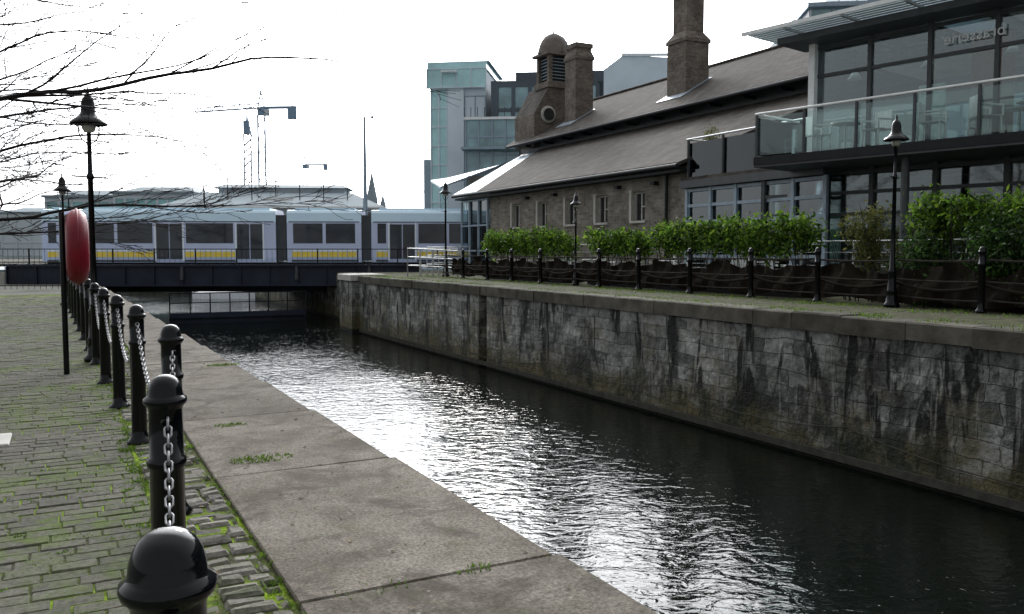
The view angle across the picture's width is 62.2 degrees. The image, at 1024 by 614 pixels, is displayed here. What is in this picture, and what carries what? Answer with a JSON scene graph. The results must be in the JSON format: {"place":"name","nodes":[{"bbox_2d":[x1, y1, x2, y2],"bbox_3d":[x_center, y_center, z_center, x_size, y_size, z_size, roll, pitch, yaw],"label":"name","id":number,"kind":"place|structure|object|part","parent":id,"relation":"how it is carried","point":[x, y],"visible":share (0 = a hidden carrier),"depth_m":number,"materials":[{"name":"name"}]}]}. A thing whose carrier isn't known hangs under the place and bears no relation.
{"place":"outdoors","nodes":[
{"label":"outdoors","id":0,"kind":"place"},
{"bbox_2d":[0,264,46,266],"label":"quay wall","id":1,"kind":"structure","parent":0,"point":[1,265],"depth_m":72.62,"materials":[{"name":"grey concrete"}]},
{"bbox_2d":[0,296,150,613],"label":"cobbled paving","id":2,"kind":"structure","parent":0,"point":[104,575],"depth_m":5.97,"materials":[{"name":"grey stone"}]},
{"bbox_2d":[0,433,11,445],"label":"access cover","id":3,"kind":"object","parent":2,"relation":"on","point":[5,438],"visible":1,"depth_m":7.15,"materials":[{"name":"metal"}]},
{"bbox_2d":[53,173,70,304],"bbox_3d":[-13.270,-2.009,25.145,0.500,3.930,0.520,3,5,39],"label":"street lamp","id":4,"kind":"object","parent":2,"relation":"on","point":[61,178],"visible":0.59,"depth_m":24.99,"materials":[{"name":"black metal"}]},
{"bbox_2d":[66,271,68,308],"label":"bollard","id":5,"kind":"object","parent":2,"relation":"on","point":[67,291],"visible":0.09,"depth_m":23.55,"materials":[{"name":"black metal"}]},
{"bbox_2d":[68,278,70,312],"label":"bollard","id":6,"kind":"object","parent":2,"relation":"on","point":[69,294],"visible":0.15,"depth_m":21.89,"materials":[{"name":"black metal"}]},
{"bbox_2d":[69,281,73,317],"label":"bollard","id":7,"kind":"object","parent":2,"relation":"on","point":[72,307],"visible":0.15,"depth_m":20.23,"materials":[{"name":"black metal"}]},
{"bbox_2d":[58,208,89,374],"bbox_3d":[-5.648,-0.196,10.994,0.340,2.157,0.994,-2,4,-28],"label":"lifebuoy station","id":8,"kind":"object","parent":2,"relation":"on","point":[74,247],"visible":1,"depth_m":10.74,"materials":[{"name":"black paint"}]},
{"bbox_2d":[72,283,76,323],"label":"bollard","id":9,"kind":"object","parent":2,"relation":"on","point":[74,304],"visible":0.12,"depth_m":18.57,"materials":[{"name":"black metal"}]},
{"bbox_2d":[75,284,80,331],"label":"bollard","id":10,"kind":"object","parent":2,"relation":"on","point":[78,328],"visible":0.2,"depth_m":16.91,"materials":[{"name":"black metal"}]},
{"bbox_2d":[79,283,85,339],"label":"bollard","id":11,"kind":"object","parent":2,"relation":"on","point":[82,318],"visible":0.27,"depth_m":15.25,"materials":[{"name":"black metal"}]},
{"bbox_2d":[83,279,89,350],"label":"bollard","id":12,"kind":"object","parent":2,"relation":"on","point":[86,284],"visible":0.5,"depth_m":13.58,"materials":[{"name":"black metal"}]},
{"bbox_2d":[69,86,108,361],"bbox_3d":[-6.014,-1.180,12.152,0.500,3.930,0.520,3,5,39],"label":"street lamp","id":13,"kind":"object","parent":2,"relation":"on","point":[80,118],"visible":0.67,"depth_m":12.10,"materials":[{"name":"black metal"}]},
{"bbox_2d":[89,283,99,364],"bbox_3d":[-5.851,0.240,11.935,0.200,1.164,0.200,-2,4,-33],"label":"bollard","id":14,"kind":"object","parent":2,"relation":"on","point":[94,288],"visible":0.75,"depth_m":11.89,"materials":[{"name":"black metal"}]},
{"bbox_2d":[97,288,112,383],"bbox_3d":[-4.907,0.351,10.231,0.200,1.164,0.200,-2,4,-29],"label":"bollard","id":15,"kind":"object","parent":2,"relation":"on","point":[103,294],"visible":0.94,"depth_m":10.19,"materials":[{"name":"black metal"}]},
{"bbox_2d":[94,293,98,328],"bbox_3d":[-5.376,0.076,11.062,0.030,0.455,1.829,-2,4,-29],"label":"bollard chain","id":16,"kind":"object","parent":15,"relation":"attached to","point":[96,309],"visible":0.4,"depth_m":11.62,"materials":[{"name":"silver metal"}]},
{"bbox_2d":[0,0,244,261],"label":"bare tree","id":17,"kind":"object","parent":2,"relation":"on","point":[52,173],"visible":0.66,"depth_m":20.76,"materials":[{"name":"brown plant"}]},
{"bbox_2d":[142,374,186,529],"bbox_3d":[-1.237,0.820,3.059,0.200,1.164,0.200,-2,4,-23],"label":"bollard","id":18,"kind":"object","parent":2,"relation":"on","point":[164,398],"visible":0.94,"depth_m":2.99,"materials":[{"name":"black metal"}]},
{"bbox_2d":[170,350,174,375],"bbox_3d":[-1.641,0.533,4.075,0.030,0.454,2.114,-1,4,-21],"label":"bollard chain","id":19,"kind":"object","parent":18,"relation":"attached to","point":[172,364],"visible":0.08,"depth_m":4.95,"materials":[{"name":"silver metal"}]},
{"bbox_2d":[117,526,217,613],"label":"bollard","id":20,"kind":"object","parent":2,"relation":"on","point":[170,570],"visible":1,"depth_m":1.30,"materials":[{"name":"black metal"}]},
{"bbox_2d":[163,416,174,525],"bbox_3d":[-0.891,0.655,2.204,0.030,0.456,1.707,-1,4,-22],"label":"bollard chain","id":21,"kind":"object","parent":20,"relation":"attached to","point":[168,444],"visible":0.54,"depth_m":2.81,"materials":[{"name":"silver metal"}]},
{"bbox_2d":[0,0,368,241],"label":"bare tree","id":22,"kind":"object","parent":2,"relation":"on","point":[81,206],"visible":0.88,"depth_m":13.67,"materials":[{"name":"brown plant"}]},
{"bbox_2d":[0,0,457,177],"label":"bare tree","id":23,"kind":"object","parent":2,"relation":"on","point":[59,92],"visible":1,"depth_m":8.15,"materials":[{"name":"brown plant"}]},
{"bbox_2d":[0,321,491,613],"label":"grass","id":24,"kind":"structure","parent":2,"relation":"on","point":[146,482],"depth_m":5.91,"materials":[{"name":"green plant"}]},
{"bbox_2d":[6,340,569,612],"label":"fallen leaves","id":25,"kind":"object","parent":2,"relation":"on","point":[217,572],"visible":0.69,"depth_m":5.21,"materials":[{"name":"brown plant"}]},
{"bbox_2d":[99,287,656,613],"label":"quay slabs","id":26,"kind":"structure","parent":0,"point":[365,497],"depth_m":4.94,"materials":[{"name":"grey concrete"}]},
{"bbox_2d":[0,0,825,209],"label":"sky","id":27,"kind":"structure","parent":0,"point":[328,126],"materials":[{"name":"white"}]},
{"bbox_2d":[0,257,929,320],"bbox_3d":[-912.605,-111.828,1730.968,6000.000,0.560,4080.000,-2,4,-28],"label":"ground","id":28,"kind":"structure","parent":0,"point":[21,290],"depth_m":37.81,"materials":[{"name":"grey concrete"}]},
{"bbox_2d":[0,210,10,256],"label":"distant building","id":29,"kind":"structure","parent":28,"relation":"on","point":[0,235],"depth_m":149.62,"materials":[{"name":"grey"}]},
{"bbox_2d":[0,208,44,257],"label":"distant building","id":30,"kind":"structure","parent":28,"relation":"on","point":[13,245],"depth_m":129.55,"materials":[{"name":"grey"}]},
{"bbox_2d":[0,132,58,247],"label":"bare tree","id":31,"kind":"object","parent":28,"relation":"on","point":[44,221],"visible":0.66,"depth_m":28.34,"materials":[{"name":"brown plant"}]},
{"bbox_2d":[0,262,60,288],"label":"guard railing","id":32,"kind":"object","parent":28,"relation":"on","point":[40,285],"visible":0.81,"depth_m":35.98,"materials":[{"name":"metal"}]},
{"bbox_2d":[41,191,112,208],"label":"distant building","id":33,"kind":"structure","parent":28,"relation":"on","point":[80,200],"depth_m":94.41,"materials":[{"name":"grey glass"}]},
{"bbox_2d":[0,294,301,613],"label":"moss bed","id":34,"kind":"object","parent":28,"relation":"on","point":[211,601],"depth_m":4.91,"materials":[{"name":"green plant"}]},
{"bbox_2d":[109,187,209,207],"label":"distant building","id":35,"kind":"structure","parent":28,"relation":"on","point":[139,196],"depth_m":91.41,"materials":[{"name":"grey glass"}]},
{"bbox_2d":[110,327,292,613],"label":"sett strip","id":36,"kind":"object","parent":28,"relation":"on","point":[246,598],"visible":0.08,"depth_m":4.57,"materials":[{"name":"stone"}]},
{"bbox_2d":[109,295,130,408],"bbox_3d":[-4.011,0.455,8.650,0.200,1.164,0.200,-2,4,-22],"label":"bollard","id":37,"kind":"object","parent":36,"relation":"on","point":[119,401],"visible":0.94,"depth_m":8.61,"materials":[{"name":"black metal"}]},
{"bbox_2d":[103,301,111,343],"bbox_3d":[-4.458,0.183,9.424,0.030,0.456,1.707,-2,4,-30],"label":"bollard chain","id":38,"kind":"object","parent":37,"relation":"attached to","point":[108,333],"visible":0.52,"depth_m":9.88,"materials":[{"name":"silver metal"}]},
{"bbox_2d":[116,308,129,362],"bbox_3d":[-3.556,0.287,7.830,0.030,0.456,1.741,-2,4,-30],"label":"bollard chain","id":39,"kind":"object","parent":37,"relation":"attached to","point":[123,350],"visible":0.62,"depth_m":8.28,"materials":[{"name":"silver metal"}]},
{"bbox_2d":[127,304,148,445],"bbox_3d":[-3.101,0.560,7.041,0.200,1.164,0.200,-2,4,-22],"label":"bollard","id":40,"kind":"object","parent":36,"relation":"on","point":[139,433],"visible":0.91,"depth_m":7.00,"materials":[{"name":"black metal"}]},
{"bbox_2d":[135,322,149,385],"bbox_3d":[-2.574,0.403,6.070,0.030,0.454,2.066,-2,4,-29],"label":"bollard chain","id":41,"kind":"object","parent":40,"relation":"attached to","point":[145,372],"visible":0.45,"depth_m":6.65,"materials":[{"name":"silver metal"}]},
{"bbox_2d":[157,324,192,515],"bbox_3d":[-2.051,0.684,5.135,0.200,1.164,0.200,-2,4,-31],"label":"bollard","id":42,"kind":"object","parent":36,"relation":"on","point":[170,339],"visible":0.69,"depth_m":5.06,"materials":[{"name":"black metal"}]},
{"bbox_2d":[0,248,485,291],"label":"tram bridge","id":43,"kind":"structure","parent":28,"relation":"on","point":[185,277],"depth_m":42.31,"materials":[{"name":"metal"}]},
{"bbox_2d":[41,207,489,266],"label":"tram","id":44,"kind":"object","parent":43,"relation":"on","point":[223,238],"visible":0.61,"depth_m":46.65,"materials":[{"name":"silver metal"}]},
{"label":"windows","id":45,"kind":"part","parent":44,"relation":"part of","materials":[{"name":"grey glass"}]},
{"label":"windows","id":46,"kind":"part","parent":44,"relation":"part of","materials":[{"name":"grey glass"}]},
{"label":"windows","id":47,"kind":"part","parent":44,"relation":"part of","materials":[{"name":"black glass"}]},
{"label":"windows","id":48,"kind":"part","parent":44,"relation":"part of","materials":[{"name":"grey glass"}]},
{"bbox_2d":[195,91,296,184],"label":"tower crane","id":49,"kind":"object","parent":28,"relation":"on","point":[292,112],"visible":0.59,"depth_m":295.69,"materials":[{"name":"metal"}]},
{"bbox_2d":[243,110,252,184],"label":"tower crane","id":50,"kind":"object","parent":28,"relation":"on","point":[247,129],"visible":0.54,"depth_m":295.76,"materials":[{"name":"metal"}]},
{"bbox_2d":[159,178,386,261],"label":"station hall","id":51,"kind":"structure","parent":28,"relation":"on","point":[336,191],"depth_m":79.33,"materials":[{"name":"white metal"}]},
{"bbox_2d":[292,156,327,184],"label":"tower crane","id":52,"kind":"object","parent":28,"relation":"on","point":[306,166],"visible":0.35,"depth_m":495.12,"materials":[{"name":"metal"}]},
{"bbox_2d":[363,116,373,261],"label":"lighting mast","id":53,"kind":"object","parent":28,"relation":"on","point":[365,206],"visible":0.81,"depth_m":54.46,"materials":[{"name":"grey metal"}]},
{"bbox_2d":[367,171,377,203],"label":"church spire","id":54,"kind":"structure","parent":28,"relation":"on","point":[371,195],"depth_m":178.13,"materials":[{"name":"grey stone"}]},
{"bbox_2d":[380,194,385,206],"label":"church spire","id":55,"kind":"structure","parent":28,"relation":"on","point":[382,203],"depth_m":178.59,"materials":[{"name":"grey stone"}]},
{"bbox_2d":[424,60,603,208],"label":"office building","id":56,"kind":"structure","parent":28,"relation":"on","point":[474,130],"depth_m":73.23,"materials":[{"name":"teal glass"}]},
{"bbox_2d":[604,53,666,94],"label":"office building","id":57,"kind":"structure","parent":28,"relation":"on","point":[626,71],"depth_m":88.59,"materials":[{"name":"white metal"}]},
{"bbox_2d":[255,272,1023,515],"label":"quay wall","id":58,"kind":"structure","parent":28,"relation":"attached to","point":[951,394],"depth_m":14.96,"materials":[{"name":"stone"}]},
{"bbox_2d":[368,327,1023,486],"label":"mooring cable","id":59,"kind":"object","parent":58,"relation":"attached to","point":[750,415],"visible":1,"depth_m":14.66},
{"bbox_2d":[431,0,1023,265],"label":"brick warehouse","id":60,"kind":"structure","parent":28,"relation":"on","point":[619,159],"depth_m":38.70,"materials":[{"name":"brown brick"}]},
{"bbox_2d":[510,190,645,228],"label":"windows","id":61,"kind":"structure","parent":60,"relation":"in","point":[636,199],"depth_m":34.27,"materials":[{"name":"grey glass"}]},
{"bbox_2d":[679,0,1023,273],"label":"glass restaurant","id":62,"kind":"structure","parent":28,"relation":"on","point":[901,59],"depth_m":23.57,"materials":[{"name":"glass"}]},
{"bbox_2d":[703,123,719,140],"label":"terrace plants","id":63,"kind":"object","parent":62,"relation":"on","point":[708,138],"visible":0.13,"depth_m":28.88,"materials":[{"name":"green plant"}]},
{"bbox_2d":[793,129,796,152],"bbox_3d":[8.518,-4.643,24.797,0.574,1.035,0.574,2,4,22],"label":"patio chair","id":64,"kind":"object","parent":62,"relation":"on","point":[794,146],"visible":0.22,"depth_m":24.63,"materials":[{"name":"white metal"}]},
{"bbox_2d":[805,116,831,151],"bbox_3d":[8.118,-4.538,22.598,0.550,0.991,0.550,0,4,-6],"label":"patio chair","id":65,"kind":"object","parent":62,"relation":"on","point":[810,125],"visible":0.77,"depth_m":22.44,"materials":[{"name":"white metal"}]},
{"bbox_2d":[830,121,860,147],"bbox_3d":[8.629,-4.376,21.993,0.760,0.745,0.760,-2,4,-28],"label":"patio table","id":66,"kind":"object","parent":62,"relation":"on","point":[844,124],"visible":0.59,"depth_m":21.98,"materials":[{"name":"white metal"}]},
{"bbox_2d":[861,110,892,146],"bbox_3d":[9.218,-4.462,21.435,0.550,0.991,0.550,-2,4,-26],"label":"patio chair","id":67,"kind":"object","parent":62,"relation":"on","point":[883,121],"visible":0.85,"depth_m":21.48,"materials":[{"name":"white metal"}]},
{"bbox_2d":[916,102,946,140],"bbox_3d":[10.036,-4.387,20.297,0.550,0.991,0.550,3,5,39],"label":"patio chair","id":68,"kind":"object","parent":62,"relation":"on","point":[921,113],"visible":0.87,"depth_m":20.29,"materials":[{"name":"white metal"}]},
{"bbox_2d":[967,93,1003,135],"bbox_3d":[10.803,-4.327,19.376,0.550,0.991,0.550,0,4,-1],"label":"patio chair","id":69,"kind":"object","parent":62,"relation":"on","point":[973,102],"visible":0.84,"depth_m":19.39,"materials":[{"name":"white metal"}]},
{"bbox_2d":[1016,100,1023,104],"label":"patio table","id":70,"kind":"object","parent":62,"relation":"on","point":[1020,102],"visible":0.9,"depth_m":18.73,"materials":[{"name":"white metal"}]},
{"bbox_2d":[770,0,1023,137],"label":"office building","id":71,"kind":"structure","parent":28,"relation":"on","point":[957,121],"depth_m":58.15,"materials":[{"name":"teal glass"}]},
{"bbox_2d":[113,292,1023,613],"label":"water","id":72,"kind":"structure","parent":0,"point":[657,514],"depth_m":12.05,"materials":[{"name":"black liquid"}]},
{"bbox_2d":[192,293,254,298],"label":"pontoon","id":73,"kind":"object","parent":72,"relation":"on","point":[225,296],"visible":0.14,"depth_m":61.08,"materials":[{"name":"white metal"}]},
{"bbox_2d":[169,290,306,323],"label":"lock gate","id":74,"kind":"structure","parent":72,"relation":"in","point":[229,316],"depth_m":41.12,"materials":[{"name":"metal"}]},
{"bbox_2d":[364,272,1023,330],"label":"verge path","id":75,"kind":"structure","parent":0,"point":[973,316],"depth_m":17.56,"materials":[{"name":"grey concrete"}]},
{"bbox_2d":[407,246,469,276],"bbox_3d":[-2.503,-2.035,37.262,2.228,1.300,5.490,1,4,16],"label":"handrail","id":76,"kind":"object","parent":75,"relation":"on","point":[427,256],"visible":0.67,"depth_m":35.54,"materials":[{"name":"metal"}]},
{"bbox_2d":[440,180,450,276],"bbox_3d":[-2.710,-3.212,34.654,0.500,3.930,0.520,3,5,39],"label":"street lamp","id":77,"kind":"object","parent":75,"relation":"on","point":[445,191],"visible":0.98,"depth_m":34.62,"materials":[{"name":"black metal"}]},
{"bbox_2d":[461,249,465,277],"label":"bollard","id":78,"kind":"object","parent":75,"relation":"on","point":[463,271],"visible":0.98,"depth_m":32.59,"materials":[{"name":"black metal"}]},
{"bbox_2d":[485,249,489,279],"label":"bollard","id":79,"kind":"object","parent":75,"relation":"on","point":[486,265],"visible":0.99,"depth_m":30.75,"materials":[{"name":"black metal"}]},
{"bbox_2d":[509,249,513,280],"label":"bollard","id":80,"kind":"object","parent":75,"relation":"on","point":[511,265],"visible":0.98,"depth_m":29.06,"materials":[{"name":"black metal"}]},
{"bbox_2d":[480,223,582,282],"bbox_3d":[0.572,-1.980,30.451,1.366,2.019,6.574,-2,4,-28],"label":"hedge","id":81,"kind":"object","parent":75,"relation":"on","point":[553,242],"visible":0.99,"depth_m":29.75,"materials":[{"name":"green plant"}]},
{"bbox_2d":[537,249,542,282],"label":"bollard","id":82,"kind":"object","parent":75,"relation":"on","point":[540,268],"visible":0.98,"depth_m":27.30,"materials":[{"name":"black metal"}]},
{"bbox_2d":[570,193,581,284],"bbox_3d":[1.927,-2.074,25.680,0.360,2.830,0.374,3,5,39],"label":"street lamp","id":83,"kind":"object","parent":75,"relation":"on","point":[575,202],"visible":1,"depth_m":25.66,"materials":[{"name":"black metal"}]},
{"bbox_2d":[596,249,601,286],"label":"bollard","id":84,"kind":"object","parent":75,"relation":"on","point":[599,251],"visible":0.93,"depth_m":24.30,"materials":[{"name":"black metal"}]},
{"bbox_2d":[581,224,657,286],"bbox_3d":[3.178,-1.563,25.415,1.339,1.843,3.620,-2,4,-28],"label":"hedge","id":85,"kind":"object","parent":75,"relation":"on","point":[619,242],"visible":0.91,"depth_m":24.97,"materials":[{"name":"green plant"}]},
{"bbox_2d":[635,248,641,289],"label":"bollard","id":86,"kind":"object","parent":75,"relation":"on","point":[638,273],"visible":0.98,"depth_m":22.62,"materials":[{"name":"black metal"}]},
{"bbox_2d":[685,248,692,292],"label":"bollard","id":87,"kind":"object","parent":75,"relation":"on","point":[689,274],"visible":0.99,"depth_m":20.77,"materials":[{"name":"black metal"}]},
{"bbox_2d":[492,239,971,297],"bbox_3d":[5.397,-1.087,22.579,0.042,1.265,27.021,-2,4,-28],"label":"terrace railing","id":88,"kind":"object","parent":75,"relation":"on","point":[801,261],"visible":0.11,"depth_m":19.67,"materials":[{"name":"metal"}]},
{"bbox_2d":[442,255,1023,308],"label":"quay fence","id":89,"kind":"object","parent":75,"relation":"on","point":[947,283],"visible":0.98,"depth_m":18.15,"materials":[{"name":"black metal"}]},
{"bbox_2d":[730,257,747,267],"bbox_3d":[6.310,-0.954,23.647,0.479,0.862,0.479,1,4,15],"label":"patio chair","id":90,"kind":"object","parent":75,"relation":"on","point":[742,264],"visible":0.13,"depth_m":23.41,"materials":[{"name":"white metal"}]},
{"bbox_2d":[647,205,835,297],"bbox_3d":[5.393,-1.419,21.300,1.380,2.093,6.255,-2,4,-28],"label":"hedge","id":91,"kind":"object","parent":75,"relation":"on","point":[759,236],"visible":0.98,"depth_m":20.43,"materials":[{"name":"green plant"}]},
{"bbox_2d":[746,248,754,296],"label":"bollard","id":92,"kind":"object","parent":75,"relation":"on","point":[751,251],"visible":0.98,"depth_m":18.91,"materials":[{"name":"black metal"}]},
{"bbox_2d":[812,247,821,301],"bbox_3d":[6.218,-0.661,17.277,0.190,1.106,0.190,-2,4,-28],"label":"bollard","id":93,"kind":"object","parent":75,"relation":"on","point":[817,251],"visible":0.99,"depth_m":17.23,"materials":[{"name":"black metal"}]},
{"bbox_2d":[883,114,909,306],"bbox_3d":[7.012,-1.769,15.585,0.450,3.537,0.468,3,5,39],"label":"street lamp","id":94,"kind":"object","parent":75,"relation":"on","point":[896,137],"visible":1,"depth_m":15.57,"materials":[{"name":"black metal"}]},
{"bbox_2d":[824,197,1015,303],"bbox_3d":[8.787,-0.937,14.163,0.971,2.076,8.873,-2,4,-28],"label":"shrub","id":95,"kind":"object","parent":75,"relation":"on","point":[870,252],"visible":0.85,"depth_m":17.14,"materials":[{"name":"green plant"}]},
{"bbox_2d":[883,200,1023,313],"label":"shrub","id":96,"kind":"object","parent":75,"relation":"on","point":[998,246],"visible":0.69,"depth_m":14.71,"materials":[{"name":"green plant"}]},
{"bbox_2d":[901,183,1023,311],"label":"hedge","id":97,"kind":"object","parent":75,"relation":"on","point":[934,213],"visible":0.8,"depth_m":15.61,"materials":[{"name":"green plant"}]},
{"bbox_2d":[974,246,987,312],"bbox_3d":[7.848,-0.459,14.186,0.190,1.106,0.190,-2,4,-28],"label":"bollard","id":98,"kind":"object","parent":75,"relation":"on","point":[982,263],"visible":1,"depth_m":14.15,"materials":[{"name":"black metal"}]}
]}

